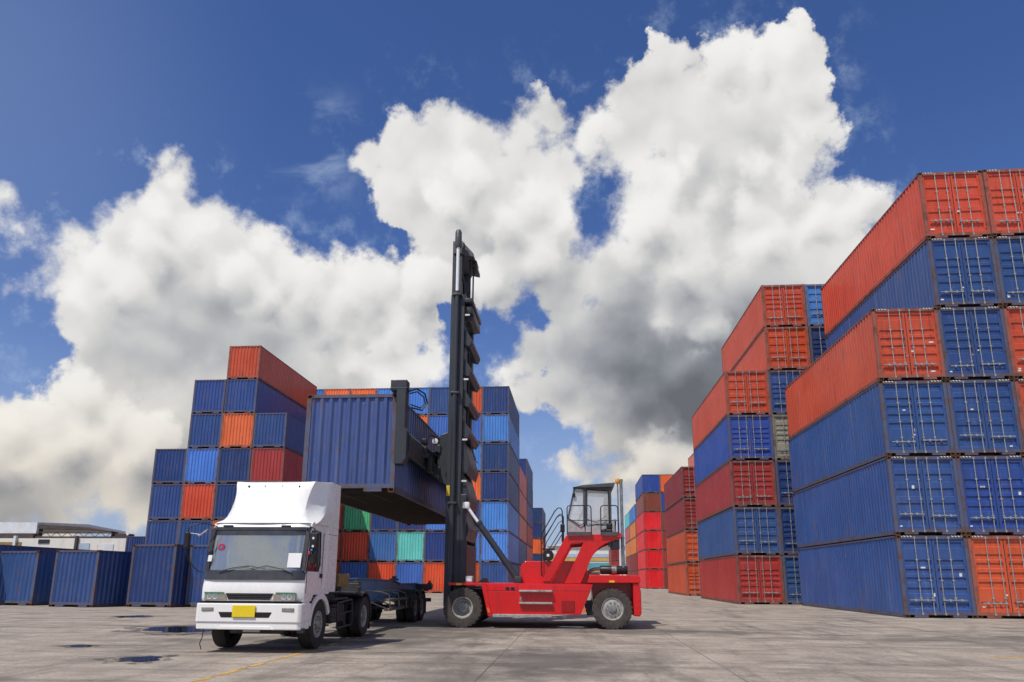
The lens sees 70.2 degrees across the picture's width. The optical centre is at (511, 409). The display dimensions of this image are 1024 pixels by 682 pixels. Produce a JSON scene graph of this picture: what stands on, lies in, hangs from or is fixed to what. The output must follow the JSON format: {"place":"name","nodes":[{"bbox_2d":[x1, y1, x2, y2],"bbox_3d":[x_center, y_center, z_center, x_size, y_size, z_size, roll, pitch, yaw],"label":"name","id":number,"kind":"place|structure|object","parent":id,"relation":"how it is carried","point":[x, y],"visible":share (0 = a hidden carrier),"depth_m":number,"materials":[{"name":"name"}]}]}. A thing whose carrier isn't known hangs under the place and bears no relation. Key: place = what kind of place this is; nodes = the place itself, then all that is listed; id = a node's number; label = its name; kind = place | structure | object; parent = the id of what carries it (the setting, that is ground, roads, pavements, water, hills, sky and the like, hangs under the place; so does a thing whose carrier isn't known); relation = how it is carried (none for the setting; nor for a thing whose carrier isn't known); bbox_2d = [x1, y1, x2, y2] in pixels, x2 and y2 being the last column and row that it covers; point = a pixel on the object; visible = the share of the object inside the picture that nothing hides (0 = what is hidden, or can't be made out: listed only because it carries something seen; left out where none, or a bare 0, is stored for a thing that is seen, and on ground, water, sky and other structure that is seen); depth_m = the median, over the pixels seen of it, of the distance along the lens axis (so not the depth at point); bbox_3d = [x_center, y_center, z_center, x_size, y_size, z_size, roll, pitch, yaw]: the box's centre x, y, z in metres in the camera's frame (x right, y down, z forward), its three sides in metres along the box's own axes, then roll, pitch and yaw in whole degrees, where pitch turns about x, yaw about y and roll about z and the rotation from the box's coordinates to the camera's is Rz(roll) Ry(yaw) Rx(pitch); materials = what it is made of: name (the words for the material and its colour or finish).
{"place":"outdoors","nodes":[
{"label":"outdoors","id":0,"kind":"place"},
{"bbox_2d":[0,522,134,550],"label":"loading shed","id":1,"kind":"structure","parent":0,"point":[22,533],"depth_m":82.59,"materials":[{"name":"white metal"}]},
{"bbox_2d":[0,588,1023,681],"bbox_3d":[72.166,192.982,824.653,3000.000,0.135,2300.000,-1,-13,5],"label":"ground","id":2,"kind":"structure","parent":0,"point":[665,636],"depth_m":13.70,"materials":[{"name":"concrete"}]},
{"bbox_2d":[0,551,55,605],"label":"shipping container","id":3,"kind":"object","parent":2,"relation":"on","point":[26,577],"visible":0.34,"depth_m":35.55,"materials":[{"name":"metal"}]},
{"bbox_2d":[48,550,131,606],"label":"shipping container","id":4,"kind":"object","parent":2,"relation":"on","point":[91,578],"visible":0.6,"depth_m":34.11,"materials":[{"name":"metal"}]},
{"bbox_2d":[126,544,190,607],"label":"shipping container","id":5,"kind":"object","parent":2,"relation":"on","point":[158,575],"visible":0.48,"depth_m":34.40,"materials":[{"name":"metal"}]},
{"bbox_2d":[184,545,208,606],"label":"shipping container","id":6,"kind":"object","parent":2,"relation":"on","point":[195,577],"visible":0.13,"depth_m":34.73,"materials":[{"name":"metal"}]},
{"bbox_2d":[183,481,370,648],"bbox_3d":[-4.434,3.234,15.236,2.375,3.082,5.120,-1,-13,5],"label":"container truck","id":7,"kind":"object","parent":2,"relation":"on","point":[271,564],"visible":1,"depth_m":13.09,"materials":[{"name":"white paint"}]},
{"bbox_2d":[340,562,367,577],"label":"shipping container","id":8,"kind":"object","parent":2,"relation":"on","point":[356,569],"visible":0.17,"depth_m":63.34,"materials":[{"name":"metal"}]},
{"bbox_2d":[341,532,369,561],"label":"shipping container","id":9,"kind":"object","parent":8,"relation":"on","point":[354,546],"visible":0.4,"depth_m":63.76,"materials":[{"name":"metal"}]},
{"bbox_2d":[326,576,432,625],"bbox_3d":[-3.935,5.240,19.971,2.022,1.318,8.660,-1,-13,5],"label":"container trailer","id":10,"kind":"object","parent":2,"relation":"on","point":[409,600],"visible":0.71,"depth_m":21.09,"materials":[{"name":"blue paint"}]},
{"bbox_2d":[367,562,395,579],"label":"shipping container","id":11,"kind":"object","parent":2,"relation":"on","point":[381,570],"visible":0.25,"depth_m":63.11,"materials":[{"name":"metal"}]},
{"bbox_2d":[368,532,396,561],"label":"shipping container","id":12,"kind":"object","parent":11,"relation":"on","point":[382,546],"visible":0.39,"depth_m":63.55,"materials":[{"name":"metal"}]},
{"bbox_2d":[395,562,423,583],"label":"shipping container","id":13,"kind":"object","parent":2,"relation":"on","point":[408,572],"visible":0.39,"depth_m":62.87,"materials":[{"name":"metal"}]},
{"bbox_2d":[396,532,424,561],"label":"shipping container","id":14,"kind":"object","parent":13,"relation":"on","point":[410,547],"visible":0.45,"depth_m":63.36,"materials":[{"name":"metal"}]},
{"bbox_2d":[480,562,518,585],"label":"shipping container","id":15,"kind":"object","parent":2,"relation":"on","point":[495,572],"visible":0.47,"depth_m":62.30,"materials":[{"name":"metal"}]},
{"bbox_2d":[480,532,518,564],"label":"shipping container","id":16,"kind":"object","parent":15,"relation":"on","point":[507,543],"visible":0.8,"depth_m":62.91,"materials":[{"name":"metal"}]},
{"bbox_2d":[480,501,518,538],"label":"shipping container","id":17,"kind":"object","parent":16,"relation":"on","point":[499,516],"visible":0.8,"depth_m":63.47,"materials":[{"name":"metal"}]},
{"bbox_2d":[481,472,518,512],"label":"shipping container","id":18,"kind":"object","parent":17,"relation":"on","point":[499,486],"visible":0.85,"depth_m":64.01,"materials":[{"name":"metal"}]},
{"bbox_2d":[481,443,518,487],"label":"shipping container","id":19,"kind":"object","parent":18,"relation":"on","point":[498,457],"visible":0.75,"depth_m":64.60,"materials":[{"name":"metal"}]},
{"bbox_2d":[482,414,518,461],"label":"shipping container","id":20,"kind":"object","parent":19,"relation":"on","point":[498,428],"visible":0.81,"depth_m":65.20,"materials":[{"name":"metal"}]},
{"bbox_2d":[482,386,518,436],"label":"shipping container","id":21,"kind":"object","parent":20,"relation":"on","point":[497,399],"visible":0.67,"depth_m":65.77,"materials":[{"name":"metal"}]},
{"bbox_2d":[390,229,641,629],"bbox_3d":[0.573,1.040,24.704,6.460,11.724,12.530,-1,-13,5],"label":"container handler","id":22,"kind":"object","parent":2,"relation":"on","point":[557,585],"visible":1,"depth_m":19.95,"materials":[{"name":"red paint"}]},
{"bbox_2d":[301,393,445,525],"bbox_3d":[-3.697,2.229,24.839,2.442,2.591,12.196,-1,-13,5],"label":"lifted container","id":23,"kind":"object","parent":22,"relation":"attached to","point":[349,441],"visible":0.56,"depth_m":19.11,"materials":[{"name":"metal"}]},
{"bbox_2d":[667,563,700,595],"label":"shipping container","id":24,"kind":"object","parent":2,"relation":"on","point":[683,578],"visible":0.57,"depth_m":59.56,"materials":[{"name":"metal"}]},
{"bbox_2d":[666,530,703,564],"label":"shipping container","id":25,"kind":"object","parent":24,"relation":"on","point":[682,546],"visible":0.56,"depth_m":60.41,"materials":[{"name":"metal"}]},
{"bbox_2d":[665,498,697,537],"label":"shipping container","id":26,"kind":"object","parent":25,"relation":"on","point":[680,515],"visible":0.51,"depth_m":60.89,"materials":[{"name":"metal"}]},
{"bbox_2d":[664,466,694,510],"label":"shipping container","id":27,"kind":"object","parent":26,"relation":"on","point":[679,484],"visible":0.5,"depth_m":61.26,"materials":[{"name":"metal"}]},
{"bbox_2d":[699,555,784,604],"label":"shipping container","id":28,"kind":"object","parent":2,"relation":"on","point":[746,579],"visible":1,"depth_m":39.50,"materials":[{"name":"metal"}]},
{"bbox_2d":[697,507,781,559],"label":"shipping container","id":29,"kind":"object","parent":28,"relation":"on","point":[732,531],"visible":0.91,"depth_m":40.08,"materials":[{"name":"metal"}]},
{"bbox_2d":[695,460,777,522],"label":"shipping container","id":30,"kind":"object","parent":29,"relation":"on","point":[729,484],"visible":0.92,"depth_m":40.71,"materials":[{"name":"metal"}]},
{"bbox_2d":[694,414,774,486],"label":"shipping container","id":31,"kind":"object","parent":30,"relation":"on","point":[737,437],"visible":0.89,"depth_m":41.25,"materials":[{"name":"metal"}]},
{"bbox_2d":[692,370,770,450],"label":"shipping container","id":32,"kind":"object","parent":31,"relation":"on","point":[738,393],"visible":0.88,"depth_m":41.89,"materials":[{"name":"metal"}]},
{"bbox_2d":[730,415,751,457],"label":"door","id":33,"kind":"structure","parent":31,"relation":"in","point":[739,426],"depth_m":41.11,"materials":[{"name":"paint"}]},
{"bbox_2d":[749,415,771,457],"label":"door","id":34,"kind":"structure","parent":31,"relation":"in","point":[759,426],"depth_m":41.02,"materials":[{"name":"paint"}]},
{"bbox_2d":[732,461,753,504],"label":"door","id":35,"kind":"structure","parent":30,"relation":"in","point":[742,472],"depth_m":40.55,"materials":[{"name":"paint"}]},
{"bbox_2d":[752,461,774,504],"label":"door","id":36,"kind":"structure","parent":30,"relation":"in","point":[762,473],"depth_m":40.46,"materials":[{"name":"paint"}]},
{"bbox_2d":[735,508,757,552],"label":"door","id":37,"kind":"structure","parent":29,"relation":"in","point":[747,540],"depth_m":39.92,"materials":[{"name":"paint"}]},
{"bbox_2d":[755,508,778,552],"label":"door","id":38,"kind":"structure","parent":29,"relation":"in","point":[766,519],"depth_m":39.84,"materials":[{"name":"paint"}]},
{"bbox_2d":[738,556,760,601],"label":"door","id":39,"kind":"structure","parent":28,"relation":"in","point":[749,573],"depth_m":39.36,"materials":[{"name":"paint"}]},
{"bbox_2d":[759,556,781,602],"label":"door","id":40,"kind":"structure","parent":28,"relation":"in","point":[769,568],"depth_m":39.28,"materials":[{"name":"paint"}]},
{"bbox_2d":[782,555,801,604],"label":"shipping container","id":41,"kind":"object","parent":2,"relation":"on","point":[791,578],"visible":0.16,"depth_m":39.17,"materials":[{"name":"metal"}]},
{"bbox_2d":[778,507,802,554],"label":"shipping container","id":42,"kind":"object","parent":41,"relation":"on","point":[787,531],"visible":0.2,"depth_m":39.74,"materials":[{"name":"metal"}]},
{"bbox_2d":[774,460,793,506],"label":"shipping container","id":43,"kind":"object","parent":42,"relation":"on","point":[783,483],"visible":0.19,"depth_m":40.33,"materials":[{"name":"metal"}]},
{"bbox_2d":[771,414,789,459],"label":"shipping container","id":44,"kind":"object","parent":43,"relation":"on","point":[780,435],"visible":0.14,"depth_m":40.95,"materials":[{"name":"metal"}]},
{"bbox_2d":[768,370,803,414],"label":"shipping container","id":45,"kind":"object","parent":44,"relation":"on","point":[779,381],"visible":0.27,"depth_m":41.61,"materials":[{"name":"metal"}]},
{"bbox_2d":[732,326,810,370],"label":"shipping container","id":46,"kind":"object","parent":45,"relation":"on","point":[779,348],"visible":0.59,"depth_m":42.16,"materials":[{"name":"metal"}]},
{"bbox_2d":[721,284,807,372],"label":"shipping container","id":47,"kind":"object","parent":46,"relation":"on","point":[777,306],"visible":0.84,"depth_m":42.87,"materials":[{"name":"metal"}]},
{"bbox_2d":[797,535,977,618],"bbox_3d":[15.712,7.346,31.977,2.442,2.896,12.216,-1,-13,5],"label":"shipping container","id":48,"kind":"object","parent":2,"relation":"on","point":[912,576],"visible":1,"depth_m":26.83,"materials":[{"name":"metal"}]},
{"bbox_2d":[793,456,965,547],"bbox_3d":[15.715,4.512,32.638,2.442,2.896,12.216,-1,-13,5],"label":"shipping container","id":49,"kind":"object","parent":48,"relation":"on","point":[887,496],"visible":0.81,"depth_m":27.50,"materials":[{"name":"metal"}]},
{"bbox_2d":[788,380,954,492],"bbox_3d":[15.730,1.676,33.289,2.442,2.896,12.216,-1,-13,5],"label":"shipping container","id":50,"kind":"object","parent":49,"relation":"on","point":[878,420],"visible":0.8,"depth_m":28.21,"materials":[{"name":"metal"}]},
{"bbox_2d":[785,307,945,438],"bbox_3d":[15.774,-1.164,33.926,2.442,2.896,12.216,-1,-13,5],"label":"shipping container","id":51,"kind":"object","parent":50,"relation":"on","point":[871,347],"visible":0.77,"depth_m":28.86,"materials":[{"name":"metal"}]},
{"bbox_2d":[875,309,910,377],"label":"door","id":52,"kind":"structure","parent":51,"relation":"in","point":[891,327],"depth_m":28.13,"materials":[{"name":"paint"}]},
{"bbox_2d":[904,309,941,377],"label":"door","id":53,"kind":"structure","parent":51,"relation":"in","point":[920,325],"depth_m":28.04,"materials":[{"name":"paint"}]},
{"bbox_2d":[882,382,919,452],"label":"door","id":54,"kind":"structure","parent":50,"relation":"in","point":[901,424],"depth_m":27.49,"materials":[{"name":"paint"}]},
{"bbox_2d":[912,381,950,452],"bbox_3d":[15.779,0.276,27.373,1.122,2.751,0.110,-1,-13,5],"label":"door","id":55,"kind":"structure","parent":50,"relation":"in","point":[932,426],"depth_m":27.40,"materials":[{"name":"paint"}]},
{"bbox_2d":[891,457,928,531],"bbox_3d":[14.638,3.128,26.817,1.122,2.751,0.110,-1,-13,5],"label":"door","id":56,"kind":"structure","parent":49,"relation":"in","point":[911,507],"depth_m":26.84,"materials":[{"name":"paint"}]},
{"bbox_2d":[921,457,960,531],"bbox_3d":[15.764,3.113,26.722,1.122,2.751,0.110,-1,-13,5],"label":"door","id":57,"kind":"structure","parent":49,"relation":"in","point":[938,475],"depth_m":26.75,"materials":[{"name":"paint"}]},
{"bbox_2d":[900,536,939,614],"bbox_3d":[14.636,5.962,26.157,1.122,2.751,0.110,-1,-13,5],"label":"door","id":58,"kind":"structure","parent":48,"relation":"in","point":[921,586],"depth_m":26.18,"materials":[{"name":"paint"}]},
{"bbox_2d":[931,537,971,614],"bbox_3d":[15.762,5.947,26.062,1.122,2.751,0.110,-1,-13,5],"label":"door","id":59,"kind":"structure","parent":48,"relation":"in","point":[953,590],"depth_m":26.09,"materials":[{"name":"paint"}]},
{"bbox_2d":[967,535,1023,618],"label":"shipping container","id":60,"kind":"object","parent":2,"relation":"on","point":[997,566],"visible":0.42,"depth_m":25.96,"materials":[{"name":"metal"}]},
{"bbox_2d":[955,455,1023,535],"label":"shipping container","id":61,"kind":"object","parent":60,"relation":"on","point":[992,492],"visible":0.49,"depth_m":26.62,"materials":[{"name":"metal"}]},
{"bbox_2d":[960,457,999,531],"bbox_3d":[17.085,3.099,26.630,1.122,2.751,0.110,-1,-13,5],"label":"door","id":62,"kind":"structure","parent":61,"relation":"in","point":[981,507],"depth_m":26.66,"materials":[{"name":"paint"}]},
{"bbox_2d":[946,379,1023,455],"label":"shipping container","id":63,"kind":"object","parent":61,"relation":"on","point":[985,417],"visible":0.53,"depth_m":27.24,"materials":[{"name":"metal"}]},
{"bbox_2d":[950,381,988,452],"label":"door","id":64,"kind":"structure","parent":63,"relation":"in","point":[970,424],"depth_m":27.31,"materials":[{"name":"paint"}]},
{"bbox_2d":[937,306,1013,379],"bbox_3d":[18.206,-1.191,33.746,2.442,2.896,12.216,-1,-13,5],"label":"shipping container","id":65,"kind":"object","parent":63,"relation":"on","point":[975,344],"visible":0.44,"depth_m":27.89,"materials":[{"name":"metal"}]},
{"bbox_2d":[825,236,1002,348],"bbox_3d":[18.234,-4.027,34.395,2.442,2.896,12.216,-1,-13,5],"label":"shipping container","id":66,"kind":"object","parent":65,"relation":"on","point":[944,272],"visible":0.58,"depth_m":28.75,"materials":[{"name":"metal"}]},
{"bbox_2d":[820,170,990,336],"bbox_3d":[18.239,-6.857,35.074,2.442,2.896,12.216,-1,-13,5],"label":"shipping container","id":67,"kind":"object","parent":66,"relation":"on","point":[923,207],"visible":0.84,"depth_m":30.66,"materials":[{"name":"metal"}]},
{"bbox_2d":[922,173,957,235],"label":"door","id":68,"kind":"structure","parent":67,"relation":"in","point":[937,189],"depth_m":29.29,"materials":[{"name":"paint"}]},
{"bbox_2d":[949,172,986,234],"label":"door","id":69,"kind":"structure","parent":67,"relation":"in","point":[966,193],"depth_m":29.19,"materials":[{"name":"paint"}]},
{"bbox_2d":[932,239,967,303],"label":"door","id":70,"kind":"structure","parent":66,"relation":"in","point":[947,255],"depth_m":28.60,"materials":[{"name":"paint"}]},
{"bbox_2d":[960,238,997,303],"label":"door","id":71,"kind":"structure","parent":66,"relation":"in","point":[976,254],"depth_m":28.51,"materials":[{"name":"paint"}]},
{"bbox_2d":[940,308,977,376],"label":"door","id":72,"kind":"structure","parent":65,"relation":"in","point":[957,329],"depth_m":27.95,"materials":[{"name":"paint"}]},
{"bbox_2d":[969,307,1008,376],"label":"door","id":73,"kind":"structure","parent":65,"relation":"in","point":[986,326],"depth_m":27.86,"materials":[{"name":"paint"}]},
{"bbox_2d":[979,380,1019,452],"bbox_3d":[18.237,0.249,27.188,1.122,2.751,0.110,-1,-13,5],"label":"door","id":74,"kind":"structure","parent":63,"relation":"in","point":[997,401],"depth_m":27.22,"materials":[{"name":"paint"}]},
{"bbox_2d":[990,457,1023,531],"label":"door","id":75,"kind":"structure","parent":61,"relation":"in","point":[1007,474],"depth_m":26.59,"materials":[{"name":"paint"}]},
{"bbox_2d":[971,537,1012,615],"bbox_3d":[17.082,5.929,25.950,1.122,2.751,0.110,-1,-13,5],"label":"door","id":76,"kind":"structure","parent":60,"relation":"in","point":[989,556],"depth_m":25.98,"materials":[{"name":"paint"}]},
{"bbox_2d":[1002,537,1023,615],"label":"door","id":77,"kind":"structure","parent":60,"relation":"in","point":[1013,548],"depth_m":25.95,"materials":[{"name":"paint"}]},
{"bbox_2d":[0,0,1023,553],"label":"sky","id":78,"kind":"structure","parent":0,"point":[183,183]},
{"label":"shipping container","id":79,"kind":"object","parent":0,"visible":0},
{"bbox_2d":[145,520,179,543],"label":"shipping container","id":80,"kind":"object","parent":79,"relation":"on","point":[161,531],"visible":0.15,"depth_m":52.14,"materials":[{"name":"metal"}]},
{"bbox_2d":[147,484,182,519],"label":"shipping container","id":81,"kind":"object","parent":80,"relation":"on","point":[165,501],"visible":0.21,"depth_m":52.62,"materials":[{"name":"metal"}]},
{"bbox_2d":[151,448,186,483],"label":"shipping container","id":82,"kind":"object","parent":81,"relation":"on","point":[169,466],"visible":0.27,"depth_m":53.20,"materials":[{"name":"metal"}]},
{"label":"shipping container","id":83,"kind":"object","parent":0,"visible":0},
{"bbox_2d":[177,520,212,544],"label":"shipping container","id":84,"kind":"object","parent":83,"relation":"on","point":[196,539],"visible":0.12,"depth_m":51.93,"materials":[{"name":"metal"}]},
{"bbox_2d":[180,484,215,519],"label":"shipping container","id":85,"kind":"object","parent":84,"relation":"on","point":[198,501],"visible":0.27,"depth_m":52.38,"materials":[{"name":"metal"}]},
{"bbox_2d":[183,448,218,483],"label":"shipping container","id":86,"kind":"object","parent":85,"relation":"on","point":[201,465],"visible":0.27,"depth_m":52.99,"materials":[{"name":"metal"}]},
{"bbox_2d":[187,413,222,448],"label":"shipping container","id":87,"kind":"object","parent":86,"relation":"on","point":[204,430],"visible":0.17,"depth_m":53.56,"materials":[{"name":"metal"}]},
{"bbox_2d":[191,379,226,413],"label":"shipping container","id":88,"kind":"object","parent":87,"relation":"on","point":[208,396],"visible":0.24,"depth_m":54.15,"materials":[{"name":"metal"}]},
{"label":"shipping container","id":89,"kind":"object","parent":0,"visible":0},
{"bbox_2d":[211,520,221,532],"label":"shipping container","id":90,"kind":"object","parent":89,"relation":"on","point":[214,522],"visible":0.03,"depth_m":51.94,"materials":[{"name":"metal"}]},
{"bbox_2d":[213,484,236,519],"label":"shipping container","id":91,"kind":"object","parent":90,"relation":"on","point":[225,495],"visible":0.2,"depth_m":52.25,"materials":[{"name":"metal"}]},
{"bbox_2d":[216,448,251,483],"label":"shipping container","id":92,"kind":"object","parent":91,"relation":"on","point":[234,465],"visible":0.23,"depth_m":52.81,"materials":[{"name":"metal"}]},
{"bbox_2d":[219,413,254,447],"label":"shipping container","id":93,"kind":"object","parent":92,"relation":"on","point":[237,429],"visible":0.23,"depth_m":53.35,"materials":[{"name":"metal"}]},
{"bbox_2d":[223,379,306,422],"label":"shipping container","id":94,"kind":"object","parent":93,"relation":"on","point":[250,396],"visible":0.57,"depth_m":54.25,"materials":[{"name":"metal"}]},
{"bbox_2d":[227,345,316,409],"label":"shipping container","id":95,"kind":"object","parent":94,"relation":"on","point":[264,365],"visible":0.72,"depth_m":56.07,"materials":[{"name":"metal"}]},
{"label":"shipping container","id":96,"kind":"object","parent":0,"visible":0},
{"bbox_2d":[249,448,302,481],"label":"shipping container","id":97,"kind":"object","parent":96,"relation":"on","point":[276,465],"visible":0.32,"depth_m":52.73,"materials":[{"name":"metal"}]},
{"bbox_2d":[252,412,305,455],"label":"shipping container","id":98,"kind":"object","parent":97,"relation":"on","point":[286,430],"visible":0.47,"depth_m":53.30,"materials":[{"name":"metal"}]},
{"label":"shipping container","id":99,"kind":"object","parent":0,"visible":0},
{"bbox_2d":[1014,379,1023,442],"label":"shipping container","id":100,"kind":"object","parent":99,"relation":"on","point":[1019,386],"visible":0.09,"depth_m":27.24,"materials":[{"name":"metal"}]},
{"bbox_2d":[1003,306,1023,378],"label":"shipping container","id":101,"kind":"object","parent":100,"relation":"on","point":[1014,318],"visible":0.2,"depth_m":27.83,"materials":[{"name":"metal"}]},
{"bbox_2d":[992,236,1023,305],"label":"shipping container","id":102,"kind":"object","parent":101,"relation":"on","point":[1009,253],"visible":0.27,"depth_m":28.43,"materials":[{"name":"metal"}]},
{"bbox_2d":[982,168,1023,235],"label":"shipping container","id":103,"kind":"object","parent":102,"relation":"on","point":[1004,192],"visible":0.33,"depth_m":29.04,"materials":[{"name":"metal"}]},
{"bbox_2d":[987,170,1023,232],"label":"door","id":104,"kind":"structure","parent":103,"relation":"in","point":[1004,198],"depth_m":29.03,"materials":[{"name":"paint"}]},
{"bbox_2d":[997,236,1023,302],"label":"door","id":105,"kind":"structure","parent":102,"relation":"in","point":[1011,251],"depth_m":28.44,"materials":[{"name":"paint"}]},
{"bbox_2d":[1007,307,1023,372],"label":"door","id":106,"kind":"structure","parent":101,"relation":"in","point":[1015,316],"depth_m":27.84,"materials":[{"name":"paint"}]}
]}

